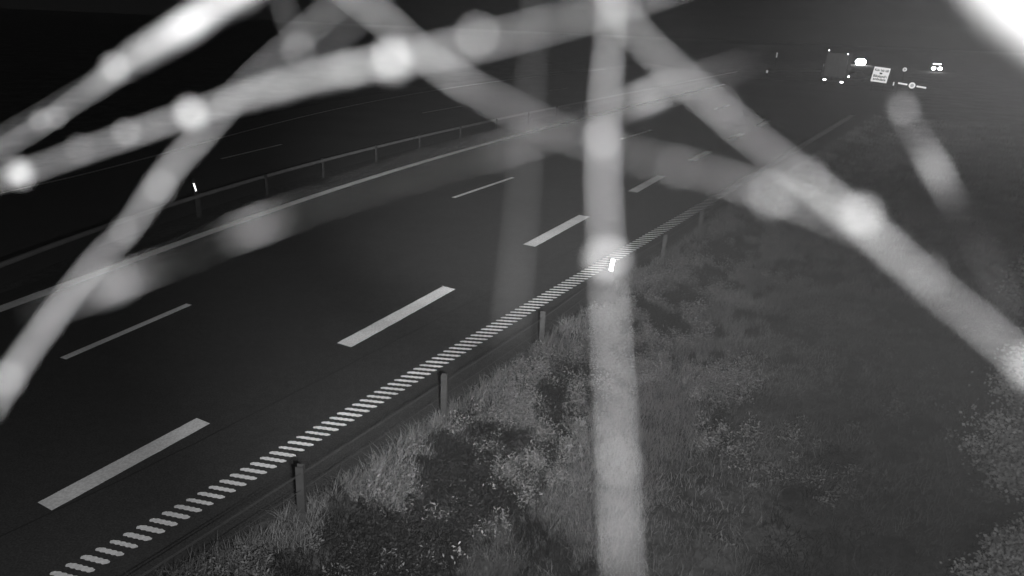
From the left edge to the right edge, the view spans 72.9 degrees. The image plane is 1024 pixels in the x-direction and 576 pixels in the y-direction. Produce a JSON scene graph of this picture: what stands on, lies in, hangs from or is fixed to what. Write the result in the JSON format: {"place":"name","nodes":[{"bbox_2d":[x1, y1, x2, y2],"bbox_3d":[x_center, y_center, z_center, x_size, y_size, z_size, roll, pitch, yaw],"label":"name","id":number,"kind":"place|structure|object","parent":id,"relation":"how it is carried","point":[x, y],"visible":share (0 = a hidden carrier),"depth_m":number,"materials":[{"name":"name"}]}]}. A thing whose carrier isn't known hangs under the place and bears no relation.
{"place":"outdoors","nodes":[
{"label":"outdoors","id":0,"kind":"place"},
{"bbox_2d":[0,63,729,285],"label":"opposite road","id":1,"kind":"structure","parent":0,"point":[34,217],"depth_m":29.75,"materials":[{"name":"grey asphalt"}]},
{"bbox_2d":[0,69,601,193],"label":"opposite road lines","id":2,"kind":"object","parent":1,"relation":"on","point":[226,136],"visible":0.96,"depth_m":29.98,"materials":[{"name":"paint"}]},
{"bbox_2d":[0,79,906,575],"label":"road","id":3,"kind":"structure","parent":0,"point":[282,307],"depth_m":13.79,"materials":[{"name":"grey asphalt"}]},
{"bbox_2d":[0,173,721,536],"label":"sealed joint","id":4,"kind":"object","parent":3,"relation":"on","point":[284,397],"visible":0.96,"depth_m":10.42,"materials":[{"name":"black"}]},
{"bbox_2d":[0,84,724,311],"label":"solid inner line","id":5,"kind":"object","parent":3,"relation":"on","point":[28,298],"visible":0.88,"depth_m":18.79,"materials":[{"name":"paint"}]},
{"bbox_2d":[60,105,728,358],"bbox_3d":[5.037,-7.215,35.194,1.031,0.001,56.068,13,23,25],"label":"dashed lane line","id":6,"kind":"object","parent":3,"relation":"on","point":[90,346],"visible":0.88,"depth_m":12.92,"materials":[{"name":"paint"}]},
{"bbox_2d":[38,121,769,509],"bbox_3d":[6.147,-4.582,28.361,0.488,0.001,48.807,13,23,26],"label":"wide dashed lane line","id":7,"kind":"object","parent":3,"relation":"on","point":[108,471],"visible":1,"depth_m":9.81,"materials":[{"name":"paint"}]},
{"bbox_2d":[50,115,854,575],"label":"profiled edge line","id":8,"kind":"object","parent":3,"relation":"on","point":[632,247],"visible":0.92,"depth_m":10.17,"materials":[{"name":"paint"}]},
{"bbox_2d":[870,66,891,90],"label":"information sign","id":9,"kind":"object","parent":3,"relation":"on","point":[880,74],"visible":1,"depth_m":80.87,"materials":[{"name":"white metal"}]},
{"bbox_2d":[895,82,926,96],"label":"barrier gate","id":10,"kind":"structure","parent":3,"relation":"on","point":[911,85],"depth_m":75.23,"materials":[{"name":"white metal"}]},
{"bbox_2d":[0,8,1023,575],"bbox_3d":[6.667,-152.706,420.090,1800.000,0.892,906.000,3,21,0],"label":"ground","id":11,"kind":"structure","parent":0,"point":[48,58],"depth_m":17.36,"materials":[{"name":"grey plant"}]},
{"bbox_2d":[0,76,740,292],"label":"median strip","id":12,"kind":"object","parent":11,"relation":"on","point":[208,215],"visible":0.86,"depth_m":23.33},
{"bbox_2d":[192,178,197,216],"bbox_3d":[-8.975,-2.538,19.678,0.079,1.100,0.282,-10,24,-30],"label":"reflector post","id":13,"kind":"object","parent":12,"relation":"on","point":[194,187],"visible":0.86,"depth_m":19.70,"materials":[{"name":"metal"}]},
{"bbox_2d":[0,71,736,267],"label":"median guard rail","id":14,"kind":"object","parent":12,"relation":"on","point":[17,258],"visible":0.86,"depth_m":21.41,"materials":[{"name":"metal"}]},
{"bbox_2d":[140,193,732,575],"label":"guard rail","id":15,"kind":"object","parent":11,"relation":"on","point":[300,471],"visible":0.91,"depth_m":9.41,"materials":[{"name":"metal"}]},
{"bbox_2d":[157,150,1023,575],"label":"undergrowth","id":16,"kind":"object","parent":11,"relation":"on","point":[567,438],"visible":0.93,"depth_m":10.95,"materials":[{"name":"grey plant"}]},
{"bbox_2d":[823,50,853,85],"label":"lorry","id":17,"kind":"object","parent":11,"relation":"on","point":[837,64],"visible":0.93,"depth_m":87.71,"materials":[{"name":"metal"}]},
{"bbox_2d":[823,53,837,75],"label":"rear door","id":18,"kind":"structure","parent":17,"relation":"in","point":[831,60],"depth_m":87.78,"materials":[{"name":"metal"}]},
{"bbox_2d":[834,54,848,76],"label":"rear door","id":19,"kind":"structure","parent":17,"relation":"in","point":[842,60],"depth_m":87.27,"materials":[{"name":"metal"}]},
{"bbox_2d":[839,70,866,81],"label":"car","id":20,"kind":"object","parent":11,"relation":"on","point":[853,74],"visible":0.52,"depth_m":99.77,"materials":[{"name":"paint"}]},
{"bbox_2d":[845,76,870,83],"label":"guard rail","id":21,"kind":"object","parent":11,"relation":"on","point":[856,78],"visible":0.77,"depth_m":96.79,"materials":[{"name":"metal"}]},
{"bbox_2d":[900,67,907,86],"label":"round sign","id":22,"kind":"object","parent":11,"relation":"on","point":[904,69],"visible":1,"depth_m":91.56,"materials":[{"name":"white metal"}]},
{"bbox_2d":[929,63,941,71],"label":"car","id":23,"kind":"object","parent":11,"relation":"on","point":[934,66],"visible":1,"depth_m":148.61,"materials":[{"name":"paint"}]},
{"bbox_2d":[939,511,1023,575],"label":"shrub","id":24,"kind":"object","parent":11,"relation":"on","point":[1005,551],"visible":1,"depth_m":6.63,"materials":[{"name":"grey plant"}]},
{"bbox_2d":[945,327,1023,504],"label":"young tree","id":25,"kind":"object","parent":11,"relation":"on","point":[1002,463],"visible":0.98,"depth_m":7.89,"materials":[{"name":"grey plant"}]},
{"bbox_2d":[988,253,1023,308],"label":"tree","id":26,"kind":"object","parent":11,"relation":"on","point":[1019,278],"visible":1,"depth_m":14.52,"materials":[{"name":"grey plant"}]},
{"bbox_2d":[0,0,1023,575],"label":"spider web","id":27,"kind":"object","parent":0,"point":[1004,18],"visible":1,"depth_m":0.07,"materials":[{"name":"grey fabric"}]},
{"bbox_2d":[0,0,1023,52],"label":"sky","id":28,"kind":"structure","parent":0,"point":[923,24],"materials":[{"name":"black"}]},
{"bbox_2d":[856,58,865,64],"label":"car","id":29,"kind":"object","parent":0,"point":[860,61],"visible":0.94,"depth_m":170.80,"materials":[{"name":"paint"}]}
]}

